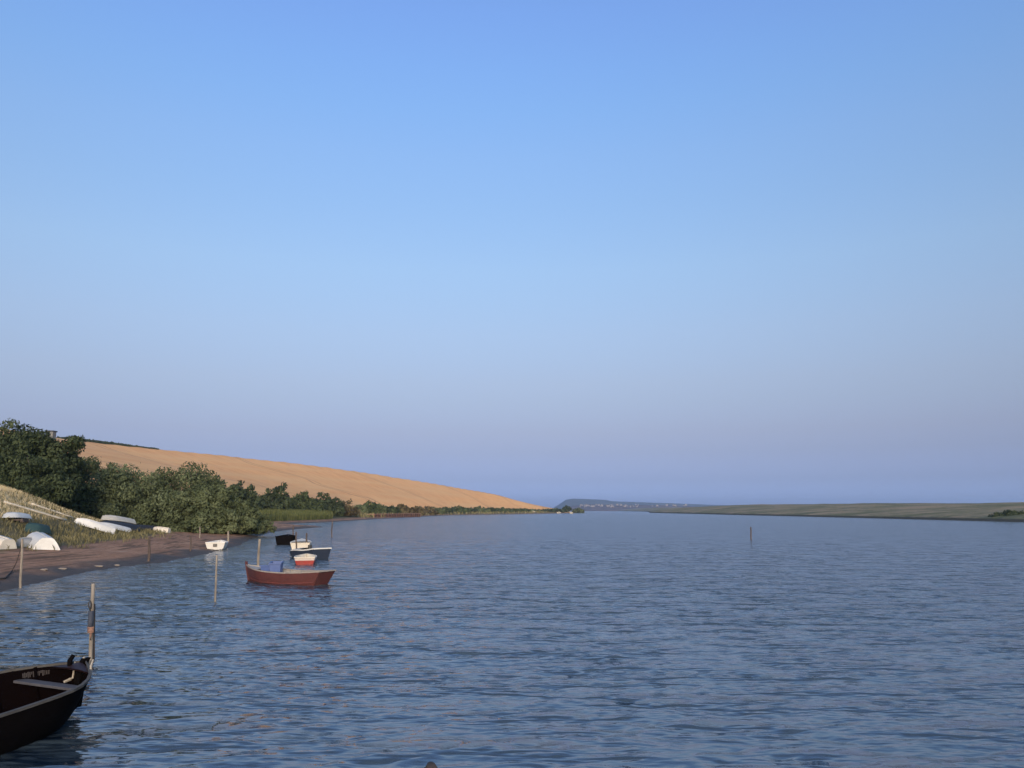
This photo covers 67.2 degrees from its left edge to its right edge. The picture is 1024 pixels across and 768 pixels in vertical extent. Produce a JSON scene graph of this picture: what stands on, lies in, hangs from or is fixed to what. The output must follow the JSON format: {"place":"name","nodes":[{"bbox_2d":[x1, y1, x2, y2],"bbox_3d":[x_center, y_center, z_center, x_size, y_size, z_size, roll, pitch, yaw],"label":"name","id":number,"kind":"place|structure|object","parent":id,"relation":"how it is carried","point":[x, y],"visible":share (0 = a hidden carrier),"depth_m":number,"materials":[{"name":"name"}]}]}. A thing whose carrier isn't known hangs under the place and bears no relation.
{"place":"outdoors","nodes":[
{"label":"outdoors","id":0,"kind":"place"},
{"bbox_2d":[0,430,569,591],"bbox_3d":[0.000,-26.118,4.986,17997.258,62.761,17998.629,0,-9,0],"label":"ground","id":1,"kind":"structure","parent":0,"point":[355,487],"depth_m":392.89,"materials":[{"name":"beige sand"}]},
{"bbox_2d":[0,535,16,548],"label":"dinghy","id":2,"kind":"object","parent":1,"relation":"on","point":[8,541],"visible":0.96,"depth_m":41.92,"materials":[{"name":"beige paint"}]},
{"bbox_2d":[2,512,31,518],"bbox_3d":[-32.942,8.701,51.012,0.924,0.432,2.771,0,-12,-3],"label":"dinghy","id":3,"kind":"object","parent":1,"relation":"on","point":[18,515],"visible":0.93,"depth_m":50.72,"materials":[{"name":"white plastic"}]},
{"bbox_2d":[8,519,28,521],"bbox_3d":[-32.719,8.986,50.707,1.400,0.240,0.800,1,-9,-6],"label":"boat trestle","id":4,"kind":"object","parent":1,"relation":"on","point":[24,520],"visible":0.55,"depth_m":50.51,"materials":[{"name":"wood"}]},
{"bbox_2d":[0,418,37,455],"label":"tree","id":5,"kind":"object","parent":1,"relation":"on","point":[7,445],"visible":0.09,"depth_m":79.24,"materials":[{"name":"green plant"}]},
{"bbox_2d":[19,539,22,587],"bbox_3d":[-18.006,6.901,28.229,0.229,2.397,0.104,0,-9,0],"label":"mooring stake","id":6,"kind":"object","parent":1,"relation":"on","point":[20,573],"visible":0.72,"depth_m":28.25,"materials":[{"name":"beige wood"}]},
{"bbox_2d":[0,548,20,578],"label":"mooring rope","id":7,"kind":"object","parent":6,"relation":"attached to","point":[12,569],"visible":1,"depth_m":30.18,"materials":[{"name":"brown fabric"}]},
{"bbox_2d":[16,537,31,546],"bbox_3d":[-27.760,9.095,44.192,1.813,0.582,1.224,4,-9,10],"label":"dinghy","id":8,"kind":"object","parent":1,"relation":"on","point":[27,540],"visible":0.35,"depth_m":43.77,"materials":[{"name":"grey paint"}]},
{"bbox_2d":[2,501,66,520],"bbox_3d":[-34.726,9.282,56.191,0.200,1.485,4.985,-4,-10,23],"label":"spar","id":9,"kind":"object","parent":1,"relation":"on","point":[26,508],"visible":0.99,"depth_m":55.81,"materials":[{"name":"brown wood"}]},
{"bbox_2d":[23,523,50,533],"bbox_3d":[-31.294,9.454,50.484,1.224,0.682,2.064,-1,-16,6],"label":"dinghy","id":10,"kind":"object","parent":1,"relation":"on","point":[36,527],"visible":0.69,"depth_m":50.16,"materials":[{"name":"teal paint"}]},
{"bbox_2d":[0,453,78,502],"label":"bush","id":11,"kind":"object","parent":1,"relation":"on","point":[44,482],"visible":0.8,"depth_m":67.79,"materials":[{"name":"green plant"}]},
{"bbox_2d":[0,428,85,510],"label":"tree","id":12,"kind":"object","parent":1,"relation":"on","point":[41,444],"visible":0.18,"depth_m":73.76,"materials":[{"name":"green plant"}]},
{"bbox_2d":[27,532,59,549],"bbox_3d":[-27.812,9.147,45.279,1.624,0.792,6.169,7,-9,-38],"label":"dinghy","id":13,"kind":"object","parent":1,"relation":"on","point":[41,541],"visible":0.76,"depth_m":43.08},
{"bbox_2d":[31,503,72,517],"bbox_3d":[-35.429,9.748,59.345,0.150,1.161,3.273,-5,-11,30],"label":"spar","id":14,"kind":"object","parent":1,"relation":"on","point":[51,510],"visible":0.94,"depth_m":59.11,"materials":[{"name":"brown wood"}]},
{"bbox_2d":[0,484,104,523],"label":"dry grass","id":15,"kind":"structure","parent":1,"relation":"on","point":[4,488],"depth_m":59.20,"materials":[{"name":"beige plant"}]},
{"bbox_2d":[47,430,57,438],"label":"hut","id":16,"kind":"object","parent":1,"relation":"on","point":[53,433],"visible":0.41,"depth_m":401.71,"materials":[{"name":"grey"}]},
{"bbox_2d":[56,446,94,513],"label":"tree","id":17,"kind":"object","parent":1,"relation":"on","point":[83,504],"visible":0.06,"depth_m":76.58,"materials":[{"name":"green plant"}]},
{"bbox_2d":[0,490,171,550],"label":"shore plants","id":18,"kind":"object","parent":1,"relation":"on","point":[109,533],"visible":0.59,"depth_m":56.50,"materials":[{"name":"green plant"}]},
{"bbox_2d":[74,518,114,534],"bbox_3d":[-33.263,11.273,61.370,3.172,0.682,1.374,30,-26,-34],"label":"skiff","id":19,"kind":"object","parent":1,"relation":"on","point":[93,524],"visible":0.76,"depth_m":60.97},
{"bbox_2d":[56,436,158,449],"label":"hedge","id":20,"kind":"object","parent":1,"relation":"on","point":[105,442],"visible":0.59,"depth_m":465.13,"materials":[{"name":"green plant"}]},
{"bbox_2d":[80,455,142,513],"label":"bush","id":21,"kind":"object","parent":1,"relation":"on","point":[95,470],"visible":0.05,"depth_m":85.29,"materials":[{"name":"green plant"}]},
{"bbox_2d":[100,522,131,532],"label":"skiff","id":22,"kind":"object","parent":1,"relation":"on","point":[122,528],"visible":0.41,"depth_m":65.85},
{"bbox_2d":[100,521,139,531],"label":"skiff","id":23,"kind":"object","parent":1,"relation":"on","point":[131,526],"visible":0.38,"depth_m":68.03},
{"bbox_2d":[100,515,135,523],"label":"skiff","id":24,"kind":"object","parent":23,"relation":"on","point":[117,519],"visible":0.92,"depth_m":68.11,"materials":[{"name":"beige paint"}]},
{"bbox_2d":[120,484,141,524],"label":"bush","id":25,"kind":"object","parent":1,"relation":"on","point":[134,501],"visible":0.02,"depth_m":82.49,"materials":[{"name":"green plant"}]},
{"bbox_2d":[137,525,158,529],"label":"skiff","id":26,"kind":"object","parent":1,"relation":"on","point":[151,527],"visible":0.33,"depth_m":74.18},
{"bbox_2d":[147,537,150,560],"bbox_3d":[-19.781,9.240,41.938,0.239,1.792,0.165,0,-9,0],"label":"mooring stake","id":27,"kind":"object","parent":1,"relation":"on","point":[149,551],"visible":0.72,"depth_m":41.94,"materials":[{"name":"brown wood"}]},
{"bbox_2d":[81,461,220,526],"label":"bush","id":28,"kind":"object","parent":1,"relation":"on","point":[152,507],"visible":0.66,"depth_m":81.13,"materials":[{"name":"green plant"}]},
{"bbox_2d":[153,527,170,532],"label":"dinghy","id":29,"kind":"object","parent":1,"relation":"on","point":[166,529],"visible":0.63,"depth_m":74.74,"materials":[{"name":"beige paint"}]},
{"bbox_2d":[155,478,260,533],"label":"bush","id":30,"kind":"object","parent":1,"relation":"on","point":[224,515],"visible":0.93,"depth_m":80.22,"materials":[{"name":"green plant"}]},
{"bbox_2d":[229,480,263,509],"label":"bush","id":31,"kind":"object","parent":1,"relation":"on","point":[245,493],"visible":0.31,"depth_m":191.25,"materials":[{"name":"green plant"}]},
{"bbox_2d":[226,509,276,534],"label":"bush","id":32,"kind":"object","parent":1,"relation":"on","point":[265,524],"visible":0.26,"depth_m":84.83,"materials":[{"name":"green plant"}]},
{"bbox_2d":[248,492,271,505],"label":"bush","id":33,"kind":"object","parent":1,"relation":"on","point":[261,499],"visible":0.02,"depth_m":224.59,"materials":[{"name":"green plant"}]},
{"bbox_2d":[261,482,292,510],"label":"bush","id":34,"kind":"object","parent":1,"relation":"on","point":[280,500],"visible":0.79,"depth_m":211.27,"materials":[{"name":"green plant"}]},
{"bbox_2d":[257,508,332,520],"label":"reed bed","id":35,"kind":"object","parent":1,"relation":"on","point":[285,515],"visible":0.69,"depth_m":185.41,"materials":[{"name":"green plant"}]},
{"bbox_2d":[290,491,320,510],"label":"bush","id":36,"kind":"object","parent":1,"relation":"on","point":[299,499],"visible":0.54,"depth_m":229.57,"materials":[{"name":"green plant"}]},
{"bbox_2d":[290,493,326,511],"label":"bush","id":37,"kind":"object","parent":1,"relation":"on","point":[322,506],"visible":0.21,"depth_m":231.35,"materials":[{"name":"green plant"}]},
{"bbox_2d":[314,492,336,511],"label":"bush","id":38,"kind":"object","parent":1,"relation":"on","point":[330,503],"visible":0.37,"depth_m":240.91,"materials":[{"name":"green plant"}]},
{"bbox_2d":[333,504,340,515],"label":"bush","id":39,"kind":"object","parent":1,"relation":"on","point":[336,512],"visible":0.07,"depth_m":242.19,"materials":[{"name":"green plant"}]},
{"bbox_2d":[334,497,345,515],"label":"bush","id":40,"kind":"object","parent":1,"relation":"on","point":[341,507],"visible":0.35,"depth_m":245.48,"materials":[{"name":"green plant"}]},
{"bbox_2d":[340,499,360,515],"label":"bush","id":41,"kind":"object","parent":1,"relation":"on","point":[351,510],"visible":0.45,"depth_m":251.28,"materials":[{"name":"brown plant"}]},
{"bbox_2d":[354,504,368,513],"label":"bush","id":42,"kind":"object","parent":1,"relation":"on","point":[363,508],"visible":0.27,"depth_m":294.63,"materials":[{"name":"green plant"}]},
{"bbox_2d":[359,500,382,513],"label":"bush","id":43,"kind":"object","parent":1,"relation":"on","point":[373,507],"visible":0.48,"depth_m":309.00,"materials":[{"name":"green plant"}]},
{"bbox_2d":[378,503,386,512],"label":"bush","id":44,"kind":"object","parent":1,"relation":"on","point":[383,508],"visible":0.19,"depth_m":320.99,"materials":[{"name":"green plant"}]},
{"bbox_2d":[385,504,401,513],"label":"bush","id":45,"kind":"object","parent":1,"relation":"on","point":[393,509],"visible":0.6,"depth_m":334.84,"materials":[{"name":"green plant"}]},
{"bbox_2d":[368,513,421,516],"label":"jetty","id":46,"kind":"object","parent":1,"relation":"on","point":[401,515],"visible":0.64,"depth_m":306.87,"materials":[{"name":"wood"}]},
{"bbox_2d":[397,503,411,513],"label":"bush","id":47,"kind":"object","parent":1,"relation":"on","point":[403,508],"visible":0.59,"depth_m":351.50,"materials":[{"name":"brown plant"}]},
{"bbox_2d":[410,505,427,515],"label":"bush","id":48,"kind":"object","parent":1,"relation":"on","point":[419,509],"visible":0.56,"depth_m":385.80,"materials":[{"name":"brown plant"}]},
{"bbox_2d":[421,506,437,514],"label":"bush","id":49,"kind":"object","parent":1,"relation":"on","point":[430,510],"visible":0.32,"depth_m":418.87,"materials":[{"name":"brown plant"}]},
{"bbox_2d":[424,762,437,767],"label":"wooden post","id":50,"kind":"object","parent":1,"relation":"on","point":[431,765],"visible":1,"depth_m":5.06,"materials":[{"name":"brown wood"}]},
{"bbox_2d":[433,506,445,513],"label":"bush","id":51,"kind":"object","parent":1,"relation":"on","point":[440,510],"visible":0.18,"depth_m":454.32,"materials":[{"name":"green plant"}]},
{"bbox_2d":[438,506,454,512],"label":"bush","id":52,"kind":"object","parent":1,"relation":"on","point":[449,510],"visible":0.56,"depth_m":484.85,"materials":[{"name":"green plant"}]},
{"bbox_2d":[352,511,552,517],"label":"marsh grass","id":53,"kind":"structure","parent":1,"relation":"on","point":[371,515],"depth_m":510.64,"materials":[{"name":"green plant"}]},
{"bbox_2d":[452,505,469,512],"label":"bush","id":54,"kind":"object","parent":1,"relation":"on","point":[461,509],"visible":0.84,"depth_m":510.39,"materials":[{"name":"green plant"}]},
{"bbox_2d":[467,508,478,511],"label":"bush","id":55,"kind":"object","parent":1,"relation":"on","point":[474,510],"visible":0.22,"depth_m":542.05,"materials":[{"name":"green plant"}]},
{"bbox_2d":[470,506,490,512],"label":"bush","id":56,"kind":"object","parent":1,"relation":"on","point":[484,509],"visible":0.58,"depth_m":565.87,"materials":[{"name":"green plant"}]},
{"bbox_2d":[486,507,500,512],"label":"bush","id":57,"kind":"object","parent":1,"relation":"on","point":[494,510],"visible":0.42,"depth_m":591.03,"materials":[{"name":"green plant"}]},
{"bbox_2d":[496,507,512,511],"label":"bush","id":58,"kind":"object","parent":1,"relation":"on","point":[506,509],"visible":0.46,"depth_m":614.75,"materials":[{"name":"green plant"}]},
{"bbox_2d":[510,508,521,511],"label":"bush","id":59,"kind":"object","parent":1,"relation":"on","point":[516,509],"visible":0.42,"depth_m":653.32,"materials":[{"name":"green plant"}]},
{"bbox_2d":[539,508,555,512],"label":"bush","id":60,"kind":"object","parent":1,"relation":"on","point":[545,510],"visible":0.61,"depth_m":763.44,"materials":[{"name":"green plant"}]},
{"bbox_2d":[547,508,564,512],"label":"bush","id":61,"kind":"object","parent":1,"relation":"on","point":[560,510],"visible":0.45,"depth_m":803.84,"materials":[{"name":"green plant"}]},
{"bbox_2d":[562,505,571,511],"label":"bush","id":62,"kind":"object","parent":1,"relation":"on","point":[566,508],"visible":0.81,"depth_m":835.86,"materials":[{"name":"green plant"}]},
{"bbox_2d":[572,507,584,512],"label":"bush","id":63,"kind":"object","parent":1,"relation":"on","point":[577,510],"visible":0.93,"depth_m":836.92,"materials":[{"name":"green plant"}]},
{"bbox_2d":[0,511,1023,767],"bbox_3d":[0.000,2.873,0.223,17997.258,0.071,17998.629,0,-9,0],"label":"water","id":64,"kind":"structure","parent":0,"point":[612,639],"depth_m":15.96,"materials":[{"name":"blue liquid"}]},
{"bbox_2d":[0,654,93,754],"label":"rowing boat","id":65,"kind":"object","parent":64,"relation":"on","point":[41,701],"visible":1,"depth_m":10.20,"materials":[{"name":"black paint"}]},
{"bbox_2d":[87,583,95,659],"bbox_3d":[-8.035,4.832,14.717,0.197,1.981,0.241,0,-9,0],"label":"mooring post","id":66,"kind":"object","parent":64,"relation":"in","point":[91,624],"visible":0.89,"depth_m":14.74,"materials":[{"name":"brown wood"}]},
{"bbox_2d":[214,555,217,601],"bbox_3d":[-9.257,6.526,24.050,0.126,2.319,0.075,0,-9,0],"label":"mooring stake","id":67,"kind":"object","parent":64,"relation":"in","point":[215,579],"visible":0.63,"depth_m":24.09,"materials":[{"name":"beige wood"}]},
{"bbox_2d":[205,540,227,549],"bbox_3d":[-21.471,11.745,56.140,1.444,0.642,3.040,2,-10,-14],"label":"dinghy","id":68,"kind":"object","parent":64,"relation":"on","point":[218,545],"visible":0.96,"depth_m":54.85,"materials":[{"name":"white wood"}]},
{"bbox_2d":[257,539,260,564],"bbox_3d":[-11.354,8.178,34.459,0.149,2.440,0.123,4,-10,-22],"label":"mooring stake","id":69,"kind":"object","parent":64,"relation":"in","point":[258,553],"visible":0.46,"depth_m":34.52,"materials":[{"name":"beige wood"}]},
{"bbox_2d":[275,534,294,544],"bbox_3d":[-19.259,13.306,65.670,1.674,0.856,4.498,2,-10,-11],"label":"rowing boat","id":70,"kind":"object","parent":64,"relation":"on","point":[286,539],"visible":0.73,"depth_m":63.65,"materials":[{"name":"black paint"}]},
{"bbox_2d":[245,561,335,585],"bbox_3d":[-8.924,7.512,30.297,4.300,0.922,1.324,-5,-10,26],"label":"rowing boat","id":71,"kind":"object","parent":64,"relation":"on","point":[255,573],"visible":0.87,"depth_m":29.60,"materials":[{"name":"red paint"}]},
{"bbox_2d":[259,565,269,570],"bbox_3d":[-9.716,7.473,30.634,0.470,0.505,0.510,-3,-13,15],"label":"plastic tub","id":72,"kind":"object","parent":71,"relation":"on","point":[265,567],"visible":0.38,"depth_m":30.44,"materials":[{"name":"blue plastic"}]},
{"bbox_2d":[268,561,283,571],"bbox_3d":[-9.334,7.377,30.478,0.490,0.645,0.550,1,-4,-5],"label":"plastic tub","id":73,"kind":"object","parent":71,"relation":"in","point":[275,566],"visible":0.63,"depth_m":30.26,"materials":[{"name":"blue plastic"}]},
{"bbox_2d":[290,539,311,548],"bbox_3d":[-15.419,11.780,56.282,1.524,0.865,3.935,2,-10,-13],"label":"motor boat","id":74,"kind":"object","parent":64,"relation":"on","point":[301,543],"visible":0.75,"depth_m":54.55,"materials":[{"name":"beige paint"}]},
{"bbox_2d":[294,553,316,564],"bbox_3d":[-11.188,9.529,41.746,1.184,0.513,3.087,2,-10,-13],"label":"dinghy","id":75,"kind":"object","parent":64,"relation":"on","point":[305,559],"visible":0.98,"depth_m":40.38,"materials":[{"name":"red paint"}]},
{"bbox_2d":[289,545,331,558],"bbox_3d":[-12.399,10.141,46.297,1.424,0.942,3.804,9,-13,-44],"label":"motor boat","id":76,"kind":"object","parent":64,"relation":"on","point":[322,553],"visible":0.79,"depth_m":45.20,"materials":[{"name":"blue paint"}]},
{"bbox_2d":[0,0,1023,507],"label":"sky","id":77,"kind":"structure","parent":0,"point":[546,253],"materials":[{"name":"blue"}]},
{"bbox_2d":[570,504,697,510],"bbox_3d":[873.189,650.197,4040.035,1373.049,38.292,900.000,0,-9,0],"label":"distant lowland","id":78,"kind":"structure","parent":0,"point":[604,508],"depth_m":3843.41,"materials":[{"name":"green plant"}]},
{"bbox_2d":[579,504,686,506],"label":"distant town","id":79,"kind":"object","parent":78,"relation":"on","point":[601,505],"visible":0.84,"depth_m":3883.53},
{"bbox_2d":[554,499,724,508],"bbox_3d":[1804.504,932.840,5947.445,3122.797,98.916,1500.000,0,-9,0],"label":"distant hill","id":80,"kind":"structure","parent":0,"point":[571,502],"depth_m":5787.55,"materials":[{"name":"grey"}]},
{"bbox_2d":[619,502,1023,521],"bbox_3d":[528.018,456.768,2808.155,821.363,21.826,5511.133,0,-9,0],"label":"shingle bank","id":81,"kind":"structure","parent":0,"point":[956,511],"depth_m":363.57,"materials":[{"name":"grey gravel"}]},
{"bbox_2d":[988,509,1023,516],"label":"bush","id":82,"kind":"object","parent":81,"relation":"on","point":[1008,512],"visible":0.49,"depth_m":206.77,"materials":[{"name":"green plant"}]}
]}

